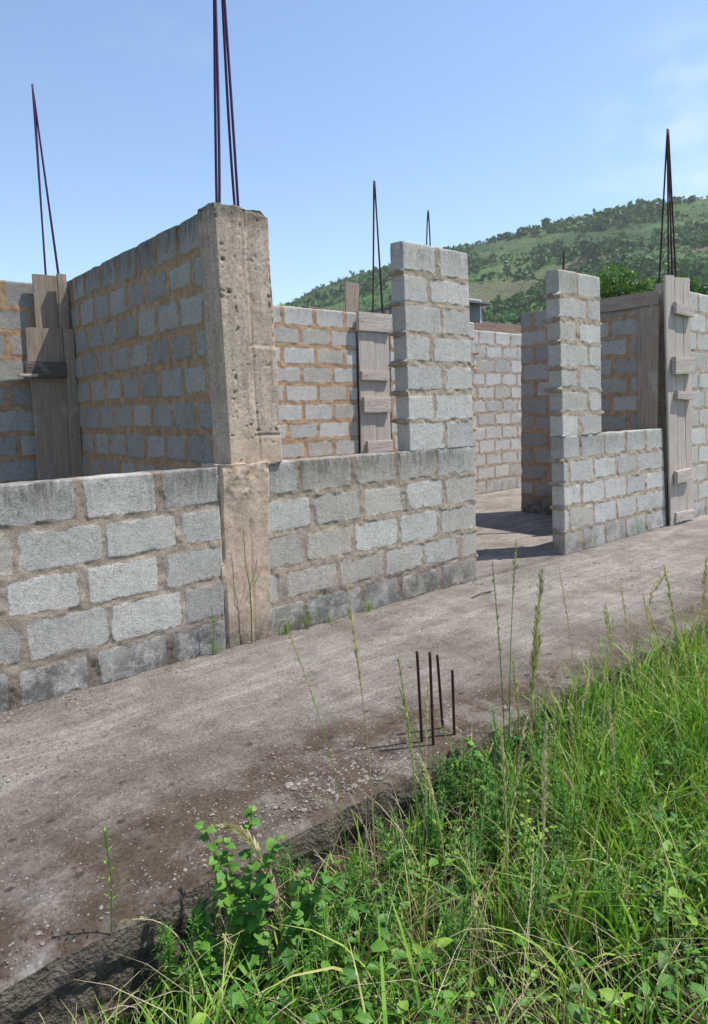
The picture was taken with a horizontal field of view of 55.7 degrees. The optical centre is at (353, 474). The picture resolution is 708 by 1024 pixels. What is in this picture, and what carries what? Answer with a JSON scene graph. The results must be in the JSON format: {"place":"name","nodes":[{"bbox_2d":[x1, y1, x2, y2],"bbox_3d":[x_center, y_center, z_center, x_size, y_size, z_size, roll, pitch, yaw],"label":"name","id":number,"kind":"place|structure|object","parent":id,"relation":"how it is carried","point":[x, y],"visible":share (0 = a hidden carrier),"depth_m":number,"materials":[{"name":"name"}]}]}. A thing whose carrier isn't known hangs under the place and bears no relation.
{"place":"outdoors","nodes":[
{"label":"outdoors","id":0,"kind":"place"},
{"bbox_2d":[0,488,707,990],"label":"floor slab","id":1,"kind":"structure","parent":0,"point":[150,820],"depth_m":3.52,"materials":[{"name":"concrete"}]},
{"bbox_2d":[0,280,37,483],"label":"full height wall","id":2,"kind":"structure","parent":1,"relation":"on","point":[18,462],"depth_m":6.56,"materials":[{"name":"grey concrete"}]},
{"bbox_2d":[31,84,59,274],"bbox_3d":[-3.079,-1.406,6.817,0.282,4.880,0.205,-6,7,-40],"label":"rebar","id":3,"kind":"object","parent":1,"relation":"on","point":[36,125],"depth_m":6.65,"materials":[{"name":"black metal"}]},
{"bbox_2d":[17,273,82,479],"bbox_3d":[-3.022,-0.555,6.649,0.538,2.846,0.185,-6,7,-40],"label":"column formwork","id":4,"kind":"object","parent":3,"relation":"attached to","point":[50,367],"depth_m":6.64,"materials":[{"name":"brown wood"}]},
{"bbox_2d":[0,467,225,711],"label":"sill wall","id":5,"kind":"structure","parent":1,"relation":"on","point":[106,578],"depth_m":4.02,"materials":[{"name":"grey concrete"}]},
{"bbox_2d":[67,214,213,476],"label":"partition wall","id":6,"kind":"structure","parent":1,"relation":"on","point":[136,320],"depth_m":5.43,"materials":[{"name":"grey concrete"}]},
{"bbox_2d":[197,0,281,648],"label":"concrete column","id":7,"kind":"structure","parent":1,"relation":"on","point":[239,317],"depth_m":4.55,"materials":[{"name":"grey concrete"}]},
{"bbox_2d":[243,530,258,643],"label":"forked weed","id":8,"kind":"object","parent":1,"relation":"on","point":[250,589],"visible":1,"depth_m":4.62,"materials":[{"name":"green plant"}]},
{"bbox_2d":[273,305,358,459],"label":"full height wall","id":9,"kind":"structure","parent":1,"relation":"on","point":[316,353],"depth_m":8.90,"materials":[{"name":"grey concrete"}]},
{"bbox_2d":[0,552,706,967],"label":"gravel","id":10,"kind":"structure","parent":1,"relation":"on","point":[366,778],"depth_m":3.00,"materials":[{"name":"grey gravel"}]},
{"bbox_2d":[344,282,392,453],"bbox_3d":[0.226,-1.004,9.619,0.660,3.420,0.364,-6,7,-40],"label":"column formwork","id":11,"kind":"object","parent":1,"relation":"on","point":[373,330],"depth_m":9.46,"materials":[{"name":"grey wood"}]},
{"bbox_2d":[268,241,477,635],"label":"sill wall","id":12,"kind":"structure","parent":1,"relation":"on","point":[379,529],"depth_m":5.57,"materials":[{"name":"grey concrete"}]},
{"bbox_2d":[372,180,383,313],"bbox_3d":[0.317,-1.740,9.643,0.403,4.821,0.205,-6,7,-40],"label":"rebar","id":13,"kind":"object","parent":1,"relation":"on","point":[374,200],"depth_m":9.48,"materials":[{"name":"black metal"}]},
{"bbox_2d":[416,651,422,741],"bbox_3d":[0.315,1.082,3.210,0.039,0.491,0.014,-6,7,-40],"label":"starter bar","id":14,"kind":"object","parent":1,"relation":"attached to","point":[419,696],"visible":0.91,"depth_m":3.20,"materials":[{"name":"brown metal"}]},
{"bbox_2d":[428,652,434,744],"bbox_3d":[0.369,1.081,3.176,0.029,0.495,0.014,-6,7,-40],"label":"starter bar","id":15,"kind":"object","parent":1,"relation":"attached to","point":[431,697],"visible":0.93,"depth_m":3.17,"materials":[{"name":"brown metal"}]},
{"bbox_2d":[389,315,478,490],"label":"full height wall","id":16,"kind":"structure","parent":1,"relation":"on","point":[393,426],"depth_m":9.87,"materials":[{"name":"grey concrete"}]},
{"bbox_2d":[436,654,443,728],"bbox_3d":[0.429,1.099,3.333,0.049,0.426,0.014,-6,7,-40],"label":"starter bar","id":17,"kind":"object","parent":1,"relation":"attached to","point":[439,688],"visible":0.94,"depth_m":3.33,"materials":[{"name":"brown metal"}]},
{"bbox_2d":[451,670,455,734],"bbox_3d":[0.487,1.133,3.280,0.024,0.365,0.014,-6,7,-40],"label":"starter bar","id":18,"kind":"object","parent":1,"relation":"attached to","point":[453,701],"visible":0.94,"depth_m":3.27,"materials":[{"name":"brown metal"}]},
{"bbox_2d":[474,330,521,494],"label":"full height wall","id":19,"kind":"structure","parent":1,"relation":"on","point":[497,395],"depth_m":12.60,"materials":[{"name":"grey concrete"}]},
{"bbox_2d":[521,305,655,514],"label":"partition wall","id":20,"kind":"structure","parent":1,"relation":"on","point":[619,358],"depth_m":9.69,"materials":[{"name":"grey concrete"}]},
{"bbox_2d":[600,290,659,428],"bbox_3d":[3.475,-1.461,8.757,0.040,1.718,1.024,-6,7,-40],"label":"timber lining","id":21,"kind":"object","parent":20,"relation":"attached to","point":[648,360],"visible":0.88,"depth_m":8.47,"materials":[{"name":"brown wood"}]},
{"bbox_2d":[542,269,665,554],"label":"sill wall","id":22,"kind":"structure","parent":1,"relation":"on","point":[610,484],"depth_m":7.31,"materials":[{"name":"grey concrete"}]},
{"bbox_2d":[655,129,676,525],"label":"concrete column","id":23,"kind":"structure","parent":1,"relation":"on","point":[662,421],"depth_m":8.55,"materials":[{"name":"grey concrete"}]},
{"bbox_2d":[663,275,694,525],"bbox_3d":[4.217,-0.922,8.612,0.961,3.198,0.105,-6,7,-40],"label":"column formwork","id":24,"kind":"object","parent":1,"relation":"on","point":[679,309],"depth_m":8.58,"materials":[{"name":"grey wood"}]},
{"bbox_2d":[690,292,707,517],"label":"full height wall","id":25,"kind":"structure","parent":1,"relation":"on","point":[699,335],"depth_m":9.11,"materials":[{"name":"grey concrete"}]},
{"bbox_2d":[0,0,707,304],"label":"sky","id":26,"kind":"structure","parent":0,"point":[489,118],"materials":[{"name":"blue"}]},
{"bbox_2d":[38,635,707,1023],"bbox_3d":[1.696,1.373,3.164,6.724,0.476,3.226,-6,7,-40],"label":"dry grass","id":27,"kind":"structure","parent":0,"point":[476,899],"depth_m":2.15,"materials":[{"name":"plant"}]},
{"bbox_2d":[62,595,707,1023],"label":"grass","id":28,"kind":"structure","parent":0,"point":[630,751],"depth_m":2.39,"materials":[{"name":"green plant"}]},
{"bbox_2d":[119,916,198,981],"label":"grass stalk","id":29,"kind":"object","parent":28,"relation":"on","point":[127,920],"depth_m":2.10,"materials":[{"name":"plant"}]},
{"bbox_2d":[153,916,196,1019],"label":"feathery weed","id":30,"kind":"object","parent":28,"relation":"on","point":[165,935],"visible":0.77,"depth_m":2.11,"materials":[{"name":"green plant"}]},
{"bbox_2d":[177,926,211,1019],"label":"feathery weed","id":31,"kind":"object","parent":28,"relation":"on","point":[193,981],"visible":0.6,"depth_m":2.08,"materials":[{"name":"green plant"}]},
{"bbox_2d":[189,906,227,1013],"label":"broadleaf weed","id":32,"kind":"object","parent":28,"relation":"on","point":[210,955],"visible":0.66,"depth_m":2.15,"materials":[{"name":"green plant"}]},
{"bbox_2d":[188,893,231,983],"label":"feathery weed","id":33,"kind":"object","parent":28,"relation":"on","point":[213,935],"visible":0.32,"depth_m":2.21,"materials":[{"name":"green plant"}]},
{"bbox_2d":[194,805,285,994],"bbox_3d":[-0.357,1.419,2.187,0.228,0.597,0.218,-6,7,-40],"label":"broadleaf weed","id":34,"kind":"object","parent":28,"relation":"on","point":[253,939],"visible":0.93,"depth_m":2.18,"materials":[{"name":"green plant"}]},
{"bbox_2d":[211,821,286,984],"bbox_3d":[-0.365,1.441,2.225,0.303,0.555,0.080,1,6,24],"label":"grass stalk","id":35,"kind":"object","parent":28,"relation":"on","point":[238,831],"depth_m":2.21,"materials":[{"name":"plant"}]},
{"bbox_2d":[271,838,311,926],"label":"feathery weed","id":36,"kind":"object","parent":28,"relation":"on","point":[289,900],"visible":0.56,"depth_m":2.43,"materials":[{"name":"green plant"}]},
{"bbox_2d":[280,868,330,998],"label":"broadleaf weed","id":37,"kind":"object","parent":28,"relation":"on","point":[299,917],"visible":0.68,"depth_m":2.20,"materials":[{"name":"green plant"}]},
{"bbox_2d":[297,933,335,1023],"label":"feathery weed","id":38,"kind":"object","parent":28,"relation":"on","point":[309,993],"visible":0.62,"depth_m":1.99,"materials":[{"name":"green plant"}]},
{"bbox_2d":[302,884,353,998],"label":"feathery weed","id":39,"kind":"object","parent":28,"relation":"on","point":[338,949],"visible":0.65,"depth_m":2.17,"materials":[{"name":"green plant"}]},
{"bbox_2d":[282,617,378,950],"bbox_3d":[-0.038,1.078,2.233,0.371,1.248,0.145,1,6,28],"label":"grass stalk","id":40,"kind":"object","parent":28,"relation":"on","point":[292,644],"depth_m":2.29,"materials":[{"name":"plant"}]},
{"bbox_2d":[343,838,377,943],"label":"feathery weed","id":41,"kind":"object","parent":28,"relation":"on","point":[353,880],"visible":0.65,"depth_m":2.40,"materials":[{"name":"green plant"}]},
{"bbox_2d":[315,587,410,921],"bbox_3d":[0.026,1.032,2.429,0.398,1.304,0.081,-2,6,-8],"label":"grass stalk","id":42,"kind":"object","parent":28,"relation":"on","point":[351,617],"depth_m":2.40,"materials":[{"name":"plant"}]},
{"bbox_2d":[364,860,402,980],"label":"feathery weed","id":43,"kind":"object","parent":28,"relation":"on","point":[383,907],"visible":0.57,"depth_m":2.22,"materials":[{"name":"green plant"}]},
{"bbox_2d":[370,807,416,917],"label":"feathery weed","id":44,"kind":"object","parent":28,"relation":"on","point":[397,876],"visible":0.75,"depth_m":2.52,"materials":[{"name":"green plant"}]},
{"bbox_2d":[412,678,431,868],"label":"grass stalk","id":45,"kind":"object","parent":28,"relation":"on","point":[426,716],"depth_m":2.76,"materials":[{"name":"plant"}]},
{"bbox_2d":[397,654,452,970],"bbox_3d":[0.245,1.148,2.184,0.183,1.109,0.166,-1,6,1],"label":"grass stalk","id":46,"kind":"object","parent":28,"relation":"on","point":[405,715],"depth_m":2.23,"materials":[{"name":"plant"}]},
{"bbox_2d":[397,685,465,917],"bbox_3d":[0.294,1.208,2.503,0.226,0.922,0.273,0,6,15],"label":"grass stalk","id":47,"kind":"object","parent":28,"relation":"on","point":[416,735],"depth_m":2.48,"materials":[{"name":"plant"}]},
{"bbox_2d":[413,758,451,879],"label":"feathery weed","id":48,"kind":"object","parent":28,"relation":"on","point":[429,826],"visible":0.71,"depth_m":2.71,"materials":[{"name":"green plant"}]},
{"bbox_2d":[187,629,707,1023],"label":"ground cover","id":49,"kind":"object","parent":28,"relation":"on","point":[236,1000],"visible":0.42,"depth_m":2.10,"materials":[{"name":"green plant"}]},
{"bbox_2d":[428,750,467,841],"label":"feathery weed","id":50,"kind":"object","parent":28,"relation":"on","point":[448,806],"visible":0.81,"depth_m":2.96,"materials":[{"name":"green plant"}]},
{"bbox_2d":[434,884,472,999],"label":"feathery weed","id":51,"kind":"object","parent":28,"relation":"on","point":[448,929],"visible":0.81,"depth_m":2.16,"materials":[{"name":"green plant"}]},
{"bbox_2d":[417,753,490,917],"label":"grass stalk","id":52,"kind":"object","parent":28,"relation":"on","point":[423,765],"depth_m":2.41,"materials":[{"name":"plant"}]},
{"bbox_2d":[440,806,488,934],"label":"feathery weed","id":53,"kind":"object","parent":28,"relation":"on","point":[469,885],"visible":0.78,"depth_m":2.43,"materials":[{"name":"green plant"}]},
{"bbox_2d":[442,739,488,834],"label":"feathery weed","id":54,"kind":"object","parent":28,"relation":"on","point":[464,789],"visible":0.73,"depth_m":2.96,"materials":[{"name":"green plant"}]},
{"bbox_2d":[463,737,497,814],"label":"broadleaf weed","id":55,"kind":"object","parent":28,"relation":"on","point":[477,760],"visible":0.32,"depth_m":3.12,"materials":[{"name":"green plant"}]},
{"bbox_2d":[459,560,505,827],"bbox_3d":[0.557,0.994,2.872,0.176,1.264,0.133,-4,6,-25],"label":"grass stalk","id":56,"kind":"object","parent":28,"relation":"on","point":[499,647],"depth_m":2.87,"materials":[{"name":"plant"}]},
{"bbox_2d":[473,737,513,836],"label":"feathery weed","id":57,"kind":"object","parent":28,"relation":"on","point":[487,783],"visible":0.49,"depth_m":2.90,"materials":[{"name":"green plant"}]},
{"bbox_2d":[470,538,517,783],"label":"grass stalk","id":58,"kind":"object","parent":28,"relation":"on","point":[514,569],"depth_m":3.06,"materials":[{"name":"plant"}]},
{"bbox_2d":[469,764,519,881],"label":"feathery weed","id":59,"kind":"object","parent":28,"relation":"on","point":[495,850],"visible":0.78,"depth_m":2.70,"materials":[{"name":"green plant"}]},
{"bbox_2d":[486,702,518,791],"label":"feathery weed","id":60,"kind":"object","parent":28,"relation":"on","point":[497,741],"visible":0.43,"depth_m":3.22,"materials":[{"name":"green plant"}]},
{"bbox_2d":[500,712,528,823],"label":"grass stalk","id":61,"kind":"object","parent":28,"relation":"on","point":[523,729],"depth_m":3.08,"materials":[{"name":"plant"}]},
{"bbox_2d":[506,758,524,871],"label":"grass stalk","id":62,"kind":"object","parent":28,"relation":"on","point":[519,773],"depth_m":2.76,"materials":[{"name":"plant"}]},
{"bbox_2d":[505,659,530,863],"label":"grass stalk","id":63,"kind":"object","parent":28,"relation":"on","point":[516,689],"depth_m":2.76,"materials":[{"name":"plant"}]},
{"bbox_2d":[498,717,549,927],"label":"grass stalk","id":64,"kind":"object","parent":28,"relation":"on","point":[504,759],"depth_m":2.34,"materials":[{"name":"plant"}]},
{"bbox_2d":[495,800,556,896],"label":"yellow weed","id":65,"kind":"object","parent":28,"relation":"on","point":[525,828],"visible":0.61,"depth_m":2.61,"materials":[{"name":"green plant"}]},
{"bbox_2d":[508,853,559,972],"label":"feathery weed","id":66,"kind":"object","parent":28,"relation":"on","point":[535,913],"visible":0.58,"depth_m":2.24,"materials":[{"name":"green plant"}]},
{"bbox_2d":[516,710,552,805],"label":"feathery weed","id":67,"kind":"object","parent":28,"relation":"on","point":[537,732],"visible":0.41,"depth_m":3.23,"materials":[{"name":"green plant"}]},
{"bbox_2d":[508,720,566,986],"bbox_3d":[0.587,1.265,2.169,0.230,0.870,0.178,-4,6,-22],"label":"grass stalk","id":68,"kind":"object","parent":28,"relation":"on","point":[545,781],"depth_m":2.20,"materials":[{"name":"plant"}]},
{"bbox_2d":[521,686,553,773],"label":"feathery weed","id":69,"kind":"object","parent":28,"relation":"on","point":[535,725],"visible":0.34,"depth_m":3.38,"materials":[{"name":"green plant"}]},
{"bbox_2d":[519,565,556,827],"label":"grass stalk","id":70,"kind":"object","parent":28,"relation":"on","point":[536,645],"depth_m":3.04,"materials":[{"name":"plant"}]},
{"bbox_2d":[526,730,560,830],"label":"feathery weed","id":71,"kind":"object","parent":28,"relation":"on","point":[540,764],"visible":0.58,"depth_m":2.99,"materials":[{"name":"green plant"}]},
{"bbox_2d":[516,824,572,936],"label":"feathery weed","id":72,"kind":"object","parent":28,"relation":"on","point":[554,869],"visible":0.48,"depth_m":2.41,"materials":[{"name":"green plant"}]},
{"bbox_2d":[547,763,572,859],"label":"feathery weed","id":73,"kind":"object","parent":28,"relation":"on","point":[560,805],"visible":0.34,"depth_m":2.81,"materials":[{"name":"green plant"}]},
{"bbox_2d":[547,768,590,885],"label":"feathery weed","id":74,"kind":"object","parent":28,"relation":"on","point":[574,818],"visible":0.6,"depth_m":2.66,"materials":[{"name":"green plant"}]},
{"bbox_2d":[555,699,584,760],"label":"broadleaf weed","id":75,"kind":"object","parent":28,"relation":"on","point":[566,720],"visible":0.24,"depth_m":3.46,"materials":[{"name":"green plant"}]},
{"bbox_2d":[558,698,590,802],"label":"grass stalk","id":76,"kind":"object","parent":28,"relation":"on","point":[571,720],"depth_m":3.08,"materials":[{"name":"plant"}]},
{"bbox_2d":[562,770,592,870],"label":"grass stalk","id":77,"kind":"object","parent":28,"relation":"on","point":[569,783],"depth_m":2.72,"materials":[{"name":"plant"}]},
{"bbox_2d":[559,568,603,746],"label":"grass stalk","id":78,"kind":"object","parent":28,"relation":"on","point":[572,657],"depth_m":3.33,"materials":[{"name":"plant"}]},
{"bbox_2d":[569,672,602,749],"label":"feathery weed","id":79,"kind":"object","parent":28,"relation":"on","point":[591,697],"visible":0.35,"depth_m":3.67,"materials":[{"name":"green plant"}]},
{"bbox_2d":[583,708,633,811],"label":"feathery weed","id":80,"kind":"object","parent":28,"relation":"on","point":[601,723],"visible":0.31,"depth_m":3.10,"materials":[{"name":"green plant"}]},
{"bbox_2d":[601,615,618,768],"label":"grass stalk","id":81,"kind":"object","parent":28,"relation":"on","point":[608,649],"depth_m":3.09,"materials":[{"name":"plant"}]},
{"bbox_2d":[592,846,627,966],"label":"feathery weed","id":82,"kind":"object","parent":28,"relation":"on","point":[603,888],"visible":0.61,"depth_m":2.27,"materials":[{"name":"green plant"}]},
{"bbox_2d":[605,601,616,734],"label":"grass stalk","id":83,"kind":"object","parent":28,"relation":"on","point":[607,613],"depth_m":3.43,"materials":[{"name":"plant"}]},
{"bbox_2d":[607,703,618,831],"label":"grass stalk","id":84,"kind":"object","parent":28,"relation":"on","point":[611,728],"depth_m":2.78,"materials":[{"name":"plant"}]},
{"bbox_2d":[594,683,632,764],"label":"feathery weed","id":85,"kind":"object","parent":28,"relation":"on","point":[613,699],"visible":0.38,"depth_m":3.45,"materials":[{"name":"green plant"}]},
{"bbox_2d":[603,602,632,713],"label":"grass stalk","id":86,"kind":"object","parent":28,"relation":"on","point":[606,622],"depth_m":3.54,"materials":[{"name":"plant"}]},
{"bbox_2d":[620,584,632,711],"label":"grass stalk","id":87,"kind":"object","parent":28,"relation":"on","point":[625,612],"depth_m":3.62,"materials":[{"name":"plant"}]},
{"bbox_2d":[602,755,650,852],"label":"feathery weed","id":88,"kind":"object","parent":28,"relation":"on","point":[633,796],"visible":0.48,"depth_m":2.83,"materials":[{"name":"green plant"}]},
{"bbox_2d":[621,645,654,706],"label":"feathery weed","id":89,"kind":"object","parent":28,"relation":"on","point":[633,673],"visible":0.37,"depth_m":3.94,"materials":[{"name":"green plant"}]},
{"bbox_2d":[616,568,672,707],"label":"grass stalk","id":90,"kind":"object","parent":28,"relation":"on","point":[658,583],"depth_m":3.81,"materials":[{"name":"plant"}]},
{"bbox_2d":[632,664,660,723],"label":"feathery weed","id":91,"kind":"object","parent":28,"relation":"on","point":[644,687],"visible":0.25,"depth_m":3.74,"materials":[{"name":"green plant"}]},
{"bbox_2d":[642,593,661,724],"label":"grass stalk","id":92,"kind":"object","parent":28,"relation":"on","point":[647,615],"depth_m":3.61,"materials":[{"name":"plant"}]},
{"bbox_2d":[650,727,694,823],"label":"feathery weed","id":93,"kind":"object","parent":28,"relation":"on","point":[667,773],"visible":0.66,"depth_m":3.01,"materials":[{"name":"green plant"}]},
{"bbox_2d":[656,686,692,769],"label":"feathery weed","id":94,"kind":"object","parent":28,"relation":"on","point":[675,716],"visible":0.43,"depth_m":3.38,"materials":[{"name":"green plant"}]},
{"bbox_2d":[662,565,706,695],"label":"grass stalk","id":95,"kind":"object","parent":28,"relation":"on","point":[669,593],"depth_m":3.92,"materials":[{"name":"plant"}]},
{"bbox_2d":[677,648,707,719],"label":"feathery weed","id":96,"kind":"object","parent":28,"relation":"on","point":[697,661],"visible":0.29,"depth_m":3.98,"materials":[{"name":"green plant"}]},
{"bbox_2d":[689,655,707,756],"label":"grass stalk","id":97,"kind":"object","parent":28,"relation":"on","point":[697,675],"depth_m":3.14,"materials":[{"name":"plant"}]},
{"bbox_2d":[700,555,707,666],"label":"grass stalk","id":98,"kind":"object","parent":28,"relation":"on","point":[703,582],"depth_m":4.24,"materials":[{"name":"plant"}]},
{"bbox_2d":[286,199,707,314],"bbox_3d":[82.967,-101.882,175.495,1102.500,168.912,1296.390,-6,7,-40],"label":"hill","id":99,"kind":"structure","parent":0,"point":[486,291],"depth_m":500.71,"materials":[{"name":"green plant"}]},
{"bbox_2d":[279,195,707,324],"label":"scrub","id":100,"kind":"object","parent":99,"relation":"on","point":[519,304],"visible":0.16,"depth_m":471.72,"materials":[{"name":"green plant"}]},
{"bbox_2d":[579,238,602,259],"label":"hillside tree","id":101,"kind":"object","parent":99,"relation":"on","point":[585,243],"visible":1,"depth_m":449.14,"materials":[{"name":"green plant"}]},
{"label":"ground","id":102,"kind":"structure","parent":0,"visible":0},
{"bbox_2d":[0,622,707,1023],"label":"slab edge","id":103,"kind":"object","parent":102,"relation":"on","point":[48,988],"visible":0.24,"depth_m":2.25,"materials":[{"name":"grey concrete"}]},
{"bbox_2d":[98,826,116,932],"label":"slender weed","id":104,"kind":"object","parent":103,"relation":"on","point":[110,877],"visible":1,"depth_m":2.09,"materials":[{"name":"green plant"}]},
{"bbox_2d":[363,298,491,322],"bbox_3d":[1.798,-2.255,18.634,2.050,4.830,3.550,-6,7,-40],"label":"roof corner","id":105,"kind":"object","parent":102,"relation":"on","point":[475,305],"visible":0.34,"depth_m":17.69,"materials":[{"name":"paint"}]},
{"bbox_2d":[474,322,520,333],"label":"house","id":106,"kind":"structure","parent":102,"relation":"on","point":[499,327],"depth_m":24.59,"materials":[{"name":"paint"}]},
{"bbox_2d":[595,262,654,298],"bbox_3d":[12.370,-5.007,30.264,4.749,8.540,3.079,-6,7,-40],"label":"leafy tree","id":107,"kind":"object","parent":102,"relation":"on","point":[616,284],"visible":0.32,"depth_m":28.93,"materials":[{"name":"green plant"}]},
{"bbox_2d":[646,274,704,293],"bbox_3d":[14.980,-5.131,31.565,4.897,8.402,4.245,-3,6,-13],"label":"leafy tree","id":108,"kind":"object","parent":102,"relation":"on","point":[694,285],"visible":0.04,"depth_m":30.72,"materials":[{"name":"green plant"}]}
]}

